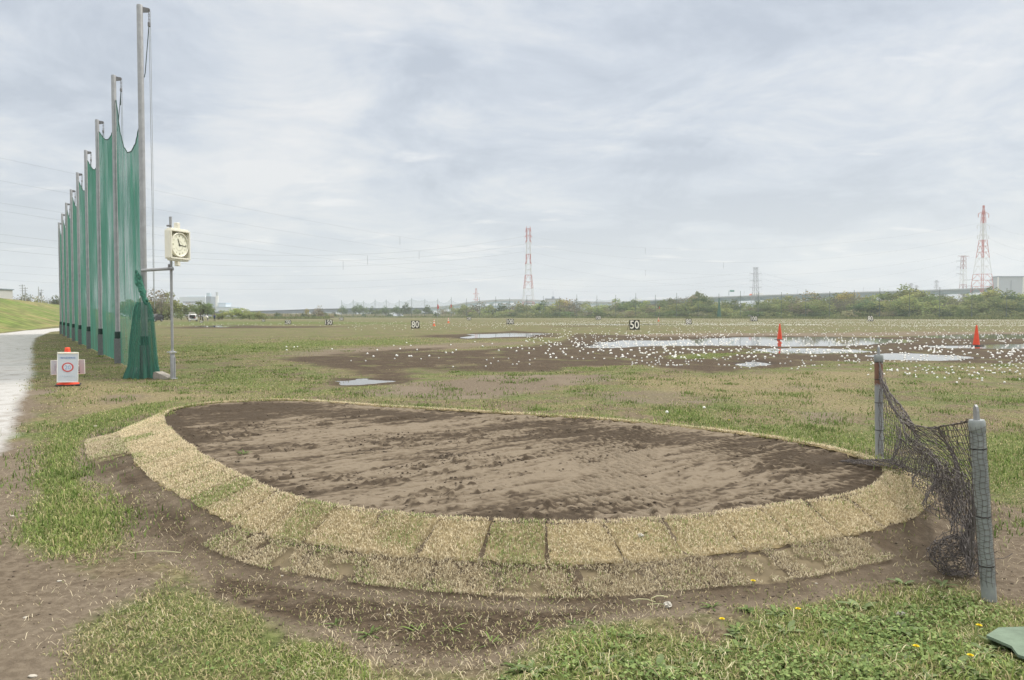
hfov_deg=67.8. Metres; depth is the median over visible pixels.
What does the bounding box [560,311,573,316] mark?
bush
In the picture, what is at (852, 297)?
tree
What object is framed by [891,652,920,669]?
weed
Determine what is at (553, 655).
weed
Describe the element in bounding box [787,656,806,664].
weed
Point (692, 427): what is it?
turf square
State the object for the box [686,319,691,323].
distance board
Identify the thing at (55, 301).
tree
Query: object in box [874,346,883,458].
net post
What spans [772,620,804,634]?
weed
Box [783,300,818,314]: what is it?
tree
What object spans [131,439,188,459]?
turf square
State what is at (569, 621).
weed
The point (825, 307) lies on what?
tree
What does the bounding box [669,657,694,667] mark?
weed
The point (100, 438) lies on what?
turf square
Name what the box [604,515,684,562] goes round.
turf square
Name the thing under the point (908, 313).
bush
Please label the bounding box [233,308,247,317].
tree
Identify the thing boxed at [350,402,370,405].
turf square
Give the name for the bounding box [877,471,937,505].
turf square
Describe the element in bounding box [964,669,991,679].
weed
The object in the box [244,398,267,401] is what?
turf square
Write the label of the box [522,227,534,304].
pylon
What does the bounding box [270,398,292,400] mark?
turf square
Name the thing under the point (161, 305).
tree
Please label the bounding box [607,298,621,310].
tree
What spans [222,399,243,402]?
turf square
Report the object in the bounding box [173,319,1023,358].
golf balls
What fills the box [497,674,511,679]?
weed
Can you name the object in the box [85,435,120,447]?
turf square
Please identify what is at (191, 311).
tree
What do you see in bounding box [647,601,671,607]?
dandelion clock
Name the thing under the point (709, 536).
turf square
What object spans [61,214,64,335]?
net pole
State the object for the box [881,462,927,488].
turf square
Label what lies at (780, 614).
weed
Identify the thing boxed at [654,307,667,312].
tree
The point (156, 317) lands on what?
parked car
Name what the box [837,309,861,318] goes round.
bush
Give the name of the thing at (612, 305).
tree
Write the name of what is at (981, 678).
weed
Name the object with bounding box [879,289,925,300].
tree
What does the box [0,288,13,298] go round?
house
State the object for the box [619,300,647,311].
tree
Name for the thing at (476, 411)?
turf square
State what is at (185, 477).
turf square
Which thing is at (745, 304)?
tree
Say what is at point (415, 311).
tree
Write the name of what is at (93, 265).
safety net
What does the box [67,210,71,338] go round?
safety net
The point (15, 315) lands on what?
embankment
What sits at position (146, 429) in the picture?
turf square
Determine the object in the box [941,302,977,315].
tree
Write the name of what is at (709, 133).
sky
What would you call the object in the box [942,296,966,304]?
tree
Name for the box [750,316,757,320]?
distance board
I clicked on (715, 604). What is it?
weed
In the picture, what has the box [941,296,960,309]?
tree
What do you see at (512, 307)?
tree
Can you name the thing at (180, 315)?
tree
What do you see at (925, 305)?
tree
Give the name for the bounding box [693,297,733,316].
tree
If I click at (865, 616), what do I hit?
weed
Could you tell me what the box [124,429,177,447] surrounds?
turf square
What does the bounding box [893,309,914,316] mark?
bush
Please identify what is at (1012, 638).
green mat
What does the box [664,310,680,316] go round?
bush
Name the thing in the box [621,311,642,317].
bush
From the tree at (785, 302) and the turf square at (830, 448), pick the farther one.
the tree at (785, 302)
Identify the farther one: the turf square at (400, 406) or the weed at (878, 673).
the turf square at (400, 406)
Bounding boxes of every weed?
[324,618,341,628]
[352,625,380,638]
[400,623,427,636]
[443,622,463,631]
[479,631,501,647]
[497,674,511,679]
[500,658,531,672]
[509,659,557,677]
[543,651,562,661]
[558,657,596,673]
[564,618,582,624]
[587,664,610,672]
[590,642,617,652]
[593,651,614,666]
[606,631,624,636]
[612,649,636,657]
[616,657,637,667]
[626,633,646,641]
[640,653,675,676]
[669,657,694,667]
[678,642,692,649]
[682,662,708,674]
[699,602,720,611]
[699,661,720,669]
[701,650,723,658]
[709,646,733,657]
[712,648,732,658]
[724,628,739,637]
[726,639,742,648]
[729,622,745,630]
[729,627,745,634]
[737,641,769,650]
[738,605,755,613]
[763,604,783,614]
[765,611,785,616]
[770,633,784,642]
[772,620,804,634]
[772,657,794,666]
[778,657,810,675]
[779,609,801,617]
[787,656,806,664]
[818,614,857,625]
[820,628,837,635]
[821,627,846,636]
[832,649,860,660]
[837,598,877,609]
[847,654,878,673]
[851,612,881,620]
[862,623,897,634]
[863,671,887,679]
[867,639,900,656]
[873,617,914,627]
[885,619,920,636]
[886,577,915,584]
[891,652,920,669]
[894,602,912,609]
[894,671,915,679]
[912,633,948,647]
[917,667,938,679]
[929,579,957,586]
[940,655,975,669]
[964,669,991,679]
[966,673,990,679]
[971,642,1004,657]
[977,635,1008,648]
[995,658,1023,674]
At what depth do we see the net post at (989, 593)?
3.84 m
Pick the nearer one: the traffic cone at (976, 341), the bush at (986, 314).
the traffic cone at (976, 341)
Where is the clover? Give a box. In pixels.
[153,587,1022,679]
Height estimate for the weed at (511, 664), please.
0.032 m
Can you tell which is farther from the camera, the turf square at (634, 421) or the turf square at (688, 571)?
the turf square at (634, 421)
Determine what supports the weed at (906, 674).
on the ground at (24, 658)
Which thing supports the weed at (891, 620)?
on the ground at (24, 658)
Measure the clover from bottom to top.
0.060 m
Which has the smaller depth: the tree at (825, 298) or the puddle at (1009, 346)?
the puddle at (1009, 346)
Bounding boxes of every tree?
[50,295,58,304]
[147,289,166,313]
[147,289,177,313]
[152,300,165,313]
[157,302,185,319]
[158,292,184,317]
[174,304,191,319]
[183,302,203,318]
[186,300,213,319]
[202,305,215,315]
[216,310,224,319]
[223,308,239,319]
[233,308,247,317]
[239,309,258,319]
[253,312,266,319]
[312,305,325,316]
[336,305,347,313]
[351,304,370,313]
[373,308,381,314]
[381,306,392,314]
[392,306,403,314]
[400,302,412,314]
[412,308,420,313]
[422,304,433,314]
[438,308,448,314]
[446,305,461,314]
[456,304,473,315]
[462,302,485,315]
[480,305,496,313]
[490,303,507,314]
[497,309,514,313]
[502,301,521,310]
[513,302,535,312]
[523,303,544,312]
[534,300,548,312]
[542,305,562,315]
[544,299,563,310]
[551,298,583,313]
[556,298,570,309]
[575,301,605,316]
[604,301,620,312]
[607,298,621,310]
[612,301,635,312]
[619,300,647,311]
[636,300,659,310]
[636,307,649,314]
[645,305,660,315]
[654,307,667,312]
[656,297,680,308]
[656,305,685,314]
[665,301,692,316]
[666,294,693,305]
[677,295,697,310]
[685,291,708,303]
[687,301,704,314]
[691,293,715,315]
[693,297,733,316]
[695,302,717,315]
[709,304,726,314]
[720,300,739,311]
[721,307,734,313]
[724,299,745,309]
[738,302,754,312]
[748,300,761,310]
[753,297,780,311]
[758,305,777,312]
[760,293,799,311]
[764,300,797,315]
[777,301,802,312]
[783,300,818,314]
[786,291,815,313]
[793,297,830,316]
[802,297,841,314]
[805,293,828,302]
[808,292,838,305]
[823,302,844,312]
[830,293,851,315]
[830,293,874,310]
[833,299,859,313]
[836,292,862,305]
[838,300,872,315]
[844,295,873,302]
[846,297,889,313]
[858,301,891,313]
[866,293,897,302]
[878,296,920,316]
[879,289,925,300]
[888,294,931,312]
[891,284,929,310]
[892,297,944,313]
[911,291,948,310]
[920,299,948,313]
[934,300,961,308]
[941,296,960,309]
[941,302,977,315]
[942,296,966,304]
[959,300,997,312]
[960,296,1009,314]
[963,292,1005,309]
[975,288,1009,298]
[977,297,1023,315]
[982,286,1000,296]
[993,299,1023,312]
[997,290,1023,303]
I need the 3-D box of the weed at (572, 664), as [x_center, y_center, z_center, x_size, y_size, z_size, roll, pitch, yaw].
[0.272,1.339,3.132,0.156,0.033,0.120,0,2,-1]
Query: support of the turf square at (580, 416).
on the ground at (24, 658)
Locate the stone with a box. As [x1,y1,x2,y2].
[28,674,37,677]
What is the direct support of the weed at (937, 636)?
on the ground at (24, 658)
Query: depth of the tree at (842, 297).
349.85 m
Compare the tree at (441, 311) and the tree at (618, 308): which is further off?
the tree at (441, 311)
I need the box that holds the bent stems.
[337,584,1023,679]
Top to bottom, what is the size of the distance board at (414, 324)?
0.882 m
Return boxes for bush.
[493,311,510,316]
[507,312,519,316]
[521,311,541,316]
[549,311,562,316]
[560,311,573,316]
[591,311,608,316]
[603,311,624,316]
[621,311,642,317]
[635,311,654,316]
[647,311,660,316]
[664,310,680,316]
[677,311,693,316]
[712,311,730,316]
[724,311,746,316]
[752,310,765,316]
[762,309,792,316]
[779,311,797,316]
[806,311,826,317]
[817,310,838,316]
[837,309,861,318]
[876,311,897,316]
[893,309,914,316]
[898,311,919,316]
[907,312,928,316]
[914,308,945,316]
[931,309,954,316]
[949,312,969,316]
[951,308,977,316]
[978,310,1005,317]
[997,310,1023,316]
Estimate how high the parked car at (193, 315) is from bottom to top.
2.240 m
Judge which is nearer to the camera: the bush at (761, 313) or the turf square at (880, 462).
the turf square at (880, 462)
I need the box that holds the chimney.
[215,292,218,306]
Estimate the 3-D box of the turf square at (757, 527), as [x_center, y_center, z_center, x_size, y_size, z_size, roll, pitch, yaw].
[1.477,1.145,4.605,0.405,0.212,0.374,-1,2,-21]
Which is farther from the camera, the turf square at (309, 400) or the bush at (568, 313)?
the bush at (568, 313)
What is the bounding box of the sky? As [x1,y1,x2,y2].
[0,0,1023,315]
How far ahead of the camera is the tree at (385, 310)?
592.63 m
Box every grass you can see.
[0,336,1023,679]
[16,464,143,566]
[26,435,1023,679]
[153,395,905,473]
[208,316,1023,318]
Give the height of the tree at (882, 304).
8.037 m
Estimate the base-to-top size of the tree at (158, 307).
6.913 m
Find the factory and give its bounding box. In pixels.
[179,296,205,315]
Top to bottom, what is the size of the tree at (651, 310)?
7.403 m
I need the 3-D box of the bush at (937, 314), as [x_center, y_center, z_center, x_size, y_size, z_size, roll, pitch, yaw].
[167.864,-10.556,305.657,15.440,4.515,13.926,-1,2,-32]
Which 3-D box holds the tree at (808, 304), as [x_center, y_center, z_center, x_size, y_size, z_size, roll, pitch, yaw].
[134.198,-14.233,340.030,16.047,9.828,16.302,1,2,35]
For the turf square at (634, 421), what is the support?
on the ground at (24, 658)
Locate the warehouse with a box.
[992,276,1023,297]
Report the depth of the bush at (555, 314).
419.16 m
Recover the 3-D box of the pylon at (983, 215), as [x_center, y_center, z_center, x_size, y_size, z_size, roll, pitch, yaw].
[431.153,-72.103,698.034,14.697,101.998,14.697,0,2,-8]
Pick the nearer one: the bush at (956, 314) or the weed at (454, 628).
the weed at (454, 628)
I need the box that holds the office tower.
[206,293,215,315]
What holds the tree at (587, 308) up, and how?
on the ground at (24, 658)
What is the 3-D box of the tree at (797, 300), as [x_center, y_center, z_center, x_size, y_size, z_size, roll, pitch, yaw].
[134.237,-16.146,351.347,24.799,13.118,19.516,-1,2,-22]
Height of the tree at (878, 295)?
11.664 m
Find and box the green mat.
[986,627,1023,658]
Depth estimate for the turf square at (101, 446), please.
7.84 m
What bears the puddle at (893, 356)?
on the ground at (24, 658)
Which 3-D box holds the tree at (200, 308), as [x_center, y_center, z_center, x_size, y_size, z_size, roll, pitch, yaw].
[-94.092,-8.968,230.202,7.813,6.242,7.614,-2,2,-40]
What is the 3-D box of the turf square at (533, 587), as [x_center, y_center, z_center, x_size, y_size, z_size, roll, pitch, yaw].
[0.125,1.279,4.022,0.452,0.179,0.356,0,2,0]
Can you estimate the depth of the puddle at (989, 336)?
52.71 m
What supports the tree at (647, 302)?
on the ground at (24, 658)
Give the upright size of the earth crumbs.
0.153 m
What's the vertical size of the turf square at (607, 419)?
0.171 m
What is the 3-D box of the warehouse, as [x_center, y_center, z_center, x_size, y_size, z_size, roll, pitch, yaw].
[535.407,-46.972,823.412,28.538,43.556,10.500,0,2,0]
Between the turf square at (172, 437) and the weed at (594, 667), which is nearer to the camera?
the weed at (594, 667)
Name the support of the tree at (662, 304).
on the ground at (24, 658)
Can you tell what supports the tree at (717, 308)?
on the ground at (24, 658)
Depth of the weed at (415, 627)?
3.52 m
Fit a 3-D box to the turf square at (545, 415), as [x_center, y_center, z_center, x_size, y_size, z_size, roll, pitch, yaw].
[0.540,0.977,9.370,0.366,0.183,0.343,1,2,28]
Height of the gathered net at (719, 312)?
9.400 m
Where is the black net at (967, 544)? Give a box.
[839,362,1012,587]
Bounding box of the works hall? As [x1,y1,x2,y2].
[216,307,239,315]
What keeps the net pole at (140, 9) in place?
on the ground at (24, 658)
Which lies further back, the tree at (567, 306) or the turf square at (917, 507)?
the tree at (567, 306)
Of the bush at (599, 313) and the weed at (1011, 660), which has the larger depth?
the bush at (599, 313)
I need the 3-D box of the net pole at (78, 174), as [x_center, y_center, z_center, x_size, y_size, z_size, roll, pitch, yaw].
[-21.394,-4.018,37.777,0.330,8.510,0.202,-1,2,-33]
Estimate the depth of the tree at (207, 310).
233.31 m
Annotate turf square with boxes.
[84,433,118,444]
[85,431,119,441]
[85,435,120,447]
[85,442,125,458]
[86,438,124,451]
[88,447,129,463]
[118,416,165,432]
[118,418,165,434]
[120,422,167,438]
[123,413,164,428]
[123,426,172,442]
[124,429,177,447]
[127,410,169,426]
[127,434,181,453]
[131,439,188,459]
[133,443,197,467]
[139,448,203,474]
[146,454,216,481]
[158,460,227,490]
[172,467,240,498]
[189,474,258,509]
[196,401,220,405]
[201,522,271,559]
[205,482,278,521]
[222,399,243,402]
[227,490,305,532]
[238,532,317,573]
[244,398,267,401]
[261,499,339,542]
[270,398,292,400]
[290,540,372,580]
[293,398,313,401]
[303,503,384,548]
[314,399,333,402]
[331,401,353,403]
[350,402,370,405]
[350,549,437,589]
[351,509,441,557]
[369,403,392,406]
[390,405,414,407]
[413,406,437,409]
[418,514,491,561]
[423,554,502,595]
[436,407,463,411]
[460,408,484,413]
[483,516,546,563]
[485,410,515,414]
[493,557,579,599]
[511,412,539,415]
[537,413,565,417]
[546,518,623,565]
[565,414,591,418]
[574,555,663,597]
[592,416,617,421]
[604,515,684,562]
[618,418,646,423]
[645,421,672,425]
[646,550,732,591]
[664,510,745,556]
[672,424,702,429]
[702,427,731,432]
[713,544,800,586]
[714,505,802,552]
[731,430,760,437]
[760,434,789,440]
[761,499,844,545]
[766,537,855,577]
[786,437,816,446]
[805,493,886,536]
[813,443,851,452]
[817,534,896,566]
[842,449,872,459]
[843,487,916,525]
[863,456,913,474]
[865,479,928,516]
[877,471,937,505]
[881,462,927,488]
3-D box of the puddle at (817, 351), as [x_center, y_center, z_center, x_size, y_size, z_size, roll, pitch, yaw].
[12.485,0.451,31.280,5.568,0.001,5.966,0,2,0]
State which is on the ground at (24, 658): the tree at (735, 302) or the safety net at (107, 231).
the tree at (735, 302)
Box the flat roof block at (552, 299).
[545,296,560,305]
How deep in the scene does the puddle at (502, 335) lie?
55.33 m
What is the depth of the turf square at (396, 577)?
4.16 m
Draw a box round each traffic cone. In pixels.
[774,324,783,339]
[969,325,984,345]
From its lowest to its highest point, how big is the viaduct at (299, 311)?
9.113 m
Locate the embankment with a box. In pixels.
[0,298,59,331]
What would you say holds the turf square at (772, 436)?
on the ground at (24, 658)
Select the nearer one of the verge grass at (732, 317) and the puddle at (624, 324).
the puddle at (624, 324)
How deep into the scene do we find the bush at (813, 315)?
330.29 m
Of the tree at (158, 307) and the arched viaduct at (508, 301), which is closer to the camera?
the tree at (158, 307)
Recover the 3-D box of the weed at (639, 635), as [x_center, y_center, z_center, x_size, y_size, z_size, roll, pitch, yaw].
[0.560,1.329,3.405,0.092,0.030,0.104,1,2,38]
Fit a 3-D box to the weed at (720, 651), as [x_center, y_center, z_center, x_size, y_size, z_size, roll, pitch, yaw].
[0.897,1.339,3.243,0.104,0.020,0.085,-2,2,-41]
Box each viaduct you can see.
[204,308,433,316]
[429,299,617,311]
[619,287,991,304]
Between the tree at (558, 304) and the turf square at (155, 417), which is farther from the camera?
the tree at (558, 304)
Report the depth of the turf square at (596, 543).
4.30 m
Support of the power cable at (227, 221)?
attached to the pylon at (530, 265)
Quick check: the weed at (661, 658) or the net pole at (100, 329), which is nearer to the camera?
the weed at (661, 658)
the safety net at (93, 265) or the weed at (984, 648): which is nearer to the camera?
the weed at (984, 648)
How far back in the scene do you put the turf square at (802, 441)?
7.30 m
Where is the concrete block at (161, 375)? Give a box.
[153,371,170,379]
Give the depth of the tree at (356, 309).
597.33 m
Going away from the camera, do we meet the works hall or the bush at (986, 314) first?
the bush at (986, 314)
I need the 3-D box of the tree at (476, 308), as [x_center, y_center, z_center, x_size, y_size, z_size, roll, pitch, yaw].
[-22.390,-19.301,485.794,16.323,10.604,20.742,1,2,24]
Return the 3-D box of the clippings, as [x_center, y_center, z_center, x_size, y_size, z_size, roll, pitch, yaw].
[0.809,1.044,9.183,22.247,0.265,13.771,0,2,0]
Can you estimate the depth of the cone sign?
15.59 m
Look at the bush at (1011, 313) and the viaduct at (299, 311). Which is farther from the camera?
the viaduct at (299, 311)
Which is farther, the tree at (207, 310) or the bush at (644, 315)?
the bush at (644, 315)
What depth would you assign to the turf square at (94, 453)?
7.54 m
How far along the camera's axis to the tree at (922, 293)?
317.51 m
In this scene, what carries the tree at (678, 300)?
on the ground at (24, 658)
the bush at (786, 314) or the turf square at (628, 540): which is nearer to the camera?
the turf square at (628, 540)
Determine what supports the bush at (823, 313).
on the ground at (24, 658)
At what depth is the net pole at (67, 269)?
47.83 m
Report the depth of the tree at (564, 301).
442.76 m
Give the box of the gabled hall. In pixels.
[218,303,231,306]
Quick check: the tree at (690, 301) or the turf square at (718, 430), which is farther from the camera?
the tree at (690, 301)
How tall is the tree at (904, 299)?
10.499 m
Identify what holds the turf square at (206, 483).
on the ground at (24, 658)
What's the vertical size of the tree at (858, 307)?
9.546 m
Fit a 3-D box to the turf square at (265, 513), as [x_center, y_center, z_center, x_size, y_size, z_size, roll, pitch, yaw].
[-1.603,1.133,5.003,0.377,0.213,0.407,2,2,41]
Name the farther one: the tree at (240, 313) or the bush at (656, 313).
the bush at (656, 313)
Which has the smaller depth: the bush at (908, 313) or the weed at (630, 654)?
the weed at (630, 654)
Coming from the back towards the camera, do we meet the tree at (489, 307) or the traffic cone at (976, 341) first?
the tree at (489, 307)
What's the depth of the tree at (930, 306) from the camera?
306.46 m
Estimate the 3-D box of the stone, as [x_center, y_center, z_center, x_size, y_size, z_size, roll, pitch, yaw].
[-1.923,1.347,3.057,0.038,0.009,0.023,0,2,0]
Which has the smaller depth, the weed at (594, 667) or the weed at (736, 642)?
the weed at (594, 667)
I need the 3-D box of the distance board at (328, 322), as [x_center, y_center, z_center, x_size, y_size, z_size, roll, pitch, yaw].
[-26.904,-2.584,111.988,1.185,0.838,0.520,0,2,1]
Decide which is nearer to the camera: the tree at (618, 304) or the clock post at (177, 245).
the clock post at (177, 245)
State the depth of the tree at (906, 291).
331.68 m
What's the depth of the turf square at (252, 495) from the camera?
5.22 m
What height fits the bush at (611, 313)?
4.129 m
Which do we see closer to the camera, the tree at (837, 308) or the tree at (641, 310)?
the tree at (837, 308)
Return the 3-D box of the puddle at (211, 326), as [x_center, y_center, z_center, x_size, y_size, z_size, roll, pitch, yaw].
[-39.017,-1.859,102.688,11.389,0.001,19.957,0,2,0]
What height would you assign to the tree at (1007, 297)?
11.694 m
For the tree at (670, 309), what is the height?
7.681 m
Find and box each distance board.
[325,320,332,324]
[411,321,419,327]
[506,319,513,323]
[627,320,639,329]
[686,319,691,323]
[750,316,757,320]
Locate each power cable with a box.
[7,159,512,252]
[10,182,501,260]
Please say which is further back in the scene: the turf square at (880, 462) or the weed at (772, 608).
the turf square at (880, 462)
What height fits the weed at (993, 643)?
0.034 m
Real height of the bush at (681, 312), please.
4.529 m
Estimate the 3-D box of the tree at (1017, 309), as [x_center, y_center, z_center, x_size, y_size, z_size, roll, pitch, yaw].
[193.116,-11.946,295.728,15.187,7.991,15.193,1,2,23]
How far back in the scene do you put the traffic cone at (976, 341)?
36.40 m
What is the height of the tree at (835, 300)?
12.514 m
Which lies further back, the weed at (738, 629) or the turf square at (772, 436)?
the turf square at (772, 436)
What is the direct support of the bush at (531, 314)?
on the ground at (24, 658)
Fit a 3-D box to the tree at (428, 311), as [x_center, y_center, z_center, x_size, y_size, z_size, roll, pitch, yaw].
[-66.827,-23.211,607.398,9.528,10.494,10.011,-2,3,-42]
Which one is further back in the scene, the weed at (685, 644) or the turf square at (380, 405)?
the turf square at (380, 405)
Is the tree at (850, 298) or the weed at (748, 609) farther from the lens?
the tree at (850, 298)
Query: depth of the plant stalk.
4.63 m
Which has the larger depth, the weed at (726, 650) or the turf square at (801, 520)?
the turf square at (801, 520)
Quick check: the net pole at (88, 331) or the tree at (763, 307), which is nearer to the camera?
the net pole at (88, 331)
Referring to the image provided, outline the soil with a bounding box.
[165,401,882,526]
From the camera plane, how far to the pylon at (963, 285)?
998.77 m
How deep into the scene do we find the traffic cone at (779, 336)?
45.56 m
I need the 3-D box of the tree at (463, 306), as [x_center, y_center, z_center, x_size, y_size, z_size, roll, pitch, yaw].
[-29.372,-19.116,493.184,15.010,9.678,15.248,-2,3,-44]
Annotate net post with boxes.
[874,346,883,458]
[968,404,996,602]
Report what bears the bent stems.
on the ground at (24, 658)
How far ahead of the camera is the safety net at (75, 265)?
41.27 m
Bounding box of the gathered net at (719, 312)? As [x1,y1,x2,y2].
[717,298,720,316]
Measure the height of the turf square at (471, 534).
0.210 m
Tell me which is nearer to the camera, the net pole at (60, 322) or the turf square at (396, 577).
the turf square at (396, 577)
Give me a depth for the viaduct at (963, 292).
899.30 m
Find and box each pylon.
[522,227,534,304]
[749,267,759,303]
[956,256,971,300]
[970,205,993,294]
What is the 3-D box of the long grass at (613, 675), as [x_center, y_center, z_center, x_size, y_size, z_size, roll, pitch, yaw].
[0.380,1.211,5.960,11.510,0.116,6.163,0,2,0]
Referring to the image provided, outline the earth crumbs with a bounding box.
[0,457,1023,675]
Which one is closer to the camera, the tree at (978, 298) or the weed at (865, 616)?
the weed at (865, 616)
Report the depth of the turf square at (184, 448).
6.87 m
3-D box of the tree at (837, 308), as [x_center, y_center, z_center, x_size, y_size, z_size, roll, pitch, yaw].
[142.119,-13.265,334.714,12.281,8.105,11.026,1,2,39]
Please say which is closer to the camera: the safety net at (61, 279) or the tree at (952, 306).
the safety net at (61, 279)
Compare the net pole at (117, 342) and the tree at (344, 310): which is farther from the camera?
the tree at (344, 310)
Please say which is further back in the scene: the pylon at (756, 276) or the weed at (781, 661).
the pylon at (756, 276)
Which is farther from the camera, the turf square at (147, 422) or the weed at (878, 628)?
the turf square at (147, 422)
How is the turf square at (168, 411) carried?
on the ground at (24, 658)
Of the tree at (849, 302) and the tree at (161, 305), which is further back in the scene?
the tree at (849, 302)
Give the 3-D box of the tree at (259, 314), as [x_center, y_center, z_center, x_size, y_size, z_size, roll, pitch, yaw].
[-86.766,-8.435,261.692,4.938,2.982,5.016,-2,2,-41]
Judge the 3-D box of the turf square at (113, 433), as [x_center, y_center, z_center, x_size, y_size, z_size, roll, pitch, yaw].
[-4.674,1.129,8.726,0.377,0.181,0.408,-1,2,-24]
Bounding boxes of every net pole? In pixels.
[58,222,61,333]
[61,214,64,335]
[65,203,69,337]
[70,189,75,340]
[76,172,82,344]
[84,150,91,348]
[95,119,103,354]
[111,75,122,363]
[136,4,154,369]
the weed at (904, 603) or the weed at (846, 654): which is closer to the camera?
the weed at (846, 654)
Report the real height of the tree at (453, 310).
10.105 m
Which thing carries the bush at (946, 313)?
on the ground at (24, 658)
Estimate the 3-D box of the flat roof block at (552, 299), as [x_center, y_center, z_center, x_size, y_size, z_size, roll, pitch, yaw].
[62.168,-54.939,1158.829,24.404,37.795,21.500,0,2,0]
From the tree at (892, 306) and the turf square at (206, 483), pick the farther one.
the tree at (892, 306)
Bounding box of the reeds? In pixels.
[246,313,465,317]
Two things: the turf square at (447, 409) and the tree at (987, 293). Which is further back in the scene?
the tree at (987, 293)
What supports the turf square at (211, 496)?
on the ground at (24, 658)
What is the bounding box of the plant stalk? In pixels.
[131,551,180,552]
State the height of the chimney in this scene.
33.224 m
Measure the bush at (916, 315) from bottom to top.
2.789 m
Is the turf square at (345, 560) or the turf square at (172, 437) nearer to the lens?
the turf square at (345, 560)
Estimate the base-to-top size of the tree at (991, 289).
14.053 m
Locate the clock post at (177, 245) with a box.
[141,217,189,378]
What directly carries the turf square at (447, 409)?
on the ground at (24, 658)
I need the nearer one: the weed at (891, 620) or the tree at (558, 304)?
the weed at (891, 620)
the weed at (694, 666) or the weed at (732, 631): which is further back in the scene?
the weed at (732, 631)
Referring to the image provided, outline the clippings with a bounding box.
[0,383,1023,679]
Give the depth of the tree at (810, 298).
356.39 m
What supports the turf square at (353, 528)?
on the ground at (24, 658)
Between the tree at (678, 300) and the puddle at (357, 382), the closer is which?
the puddle at (357, 382)
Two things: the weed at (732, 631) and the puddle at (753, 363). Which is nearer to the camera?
the weed at (732, 631)
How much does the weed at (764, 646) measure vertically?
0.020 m
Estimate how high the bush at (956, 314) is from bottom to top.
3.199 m
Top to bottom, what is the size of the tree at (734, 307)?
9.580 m
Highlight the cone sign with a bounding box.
[50,347,84,386]
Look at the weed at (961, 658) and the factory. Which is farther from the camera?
the factory
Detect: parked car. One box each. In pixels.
[152,314,163,321]
[188,312,197,320]
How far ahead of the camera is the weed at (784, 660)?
3.13 m
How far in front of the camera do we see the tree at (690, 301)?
384.80 m
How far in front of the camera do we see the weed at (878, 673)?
3.04 m
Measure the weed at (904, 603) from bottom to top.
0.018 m
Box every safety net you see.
[60,231,62,333]
[63,220,66,335]
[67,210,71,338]
[72,197,78,340]
[79,182,86,344]
[87,160,98,350]
[99,132,114,358]
[116,100,159,379]
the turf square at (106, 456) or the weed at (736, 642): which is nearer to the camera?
the weed at (736, 642)
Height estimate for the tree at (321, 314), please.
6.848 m
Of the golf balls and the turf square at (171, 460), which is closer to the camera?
the turf square at (171, 460)
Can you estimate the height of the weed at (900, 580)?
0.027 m
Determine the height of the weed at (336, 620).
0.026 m
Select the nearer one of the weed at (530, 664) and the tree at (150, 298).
the weed at (530, 664)
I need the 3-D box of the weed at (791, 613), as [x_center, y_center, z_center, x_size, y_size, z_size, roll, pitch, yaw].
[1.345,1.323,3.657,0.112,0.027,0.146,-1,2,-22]
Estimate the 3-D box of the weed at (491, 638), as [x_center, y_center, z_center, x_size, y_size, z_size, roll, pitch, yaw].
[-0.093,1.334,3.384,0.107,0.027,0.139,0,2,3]
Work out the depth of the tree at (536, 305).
458.29 m
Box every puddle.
[191,326,232,326]
[335,379,394,384]
[461,333,540,337]
[563,324,676,324]
[588,337,915,347]
[735,361,770,366]
[753,348,870,353]
[868,353,972,360]
[908,334,1023,338]
[922,344,1023,348]
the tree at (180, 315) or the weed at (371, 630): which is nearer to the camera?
the weed at (371, 630)
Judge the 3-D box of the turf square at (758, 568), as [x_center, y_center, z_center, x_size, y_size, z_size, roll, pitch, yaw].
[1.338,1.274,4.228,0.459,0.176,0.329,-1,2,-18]
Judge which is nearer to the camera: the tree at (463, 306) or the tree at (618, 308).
the tree at (618, 308)
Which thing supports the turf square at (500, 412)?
on the ground at (24, 658)
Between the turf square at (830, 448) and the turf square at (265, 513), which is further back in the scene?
the turf square at (830, 448)
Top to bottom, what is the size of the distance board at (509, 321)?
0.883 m
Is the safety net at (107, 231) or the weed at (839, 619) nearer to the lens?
the weed at (839, 619)
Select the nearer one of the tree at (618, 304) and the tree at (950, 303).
the tree at (950, 303)
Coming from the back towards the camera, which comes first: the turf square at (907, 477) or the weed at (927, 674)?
the turf square at (907, 477)
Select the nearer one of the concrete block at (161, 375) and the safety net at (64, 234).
the concrete block at (161, 375)
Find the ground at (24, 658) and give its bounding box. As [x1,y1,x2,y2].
[0,316,1023,679]
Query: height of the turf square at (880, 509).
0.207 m
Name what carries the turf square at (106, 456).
on the ground at (24, 658)
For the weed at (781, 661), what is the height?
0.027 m
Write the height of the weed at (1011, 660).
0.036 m
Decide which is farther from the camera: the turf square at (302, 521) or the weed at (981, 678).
the turf square at (302, 521)
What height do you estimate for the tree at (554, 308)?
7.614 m
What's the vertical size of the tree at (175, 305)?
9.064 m
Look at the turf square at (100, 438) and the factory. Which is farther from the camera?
the factory
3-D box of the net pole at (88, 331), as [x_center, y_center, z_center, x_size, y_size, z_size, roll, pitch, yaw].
[-18.148,-3.854,32.705,0.330,8.510,0.202,-1,2,-32]
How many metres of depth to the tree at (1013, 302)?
294.02 m
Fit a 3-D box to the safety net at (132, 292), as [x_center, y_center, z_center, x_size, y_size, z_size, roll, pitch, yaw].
[-10.114,-3.066,19.683,0.784,7.795,6.370,-1,2,-35]

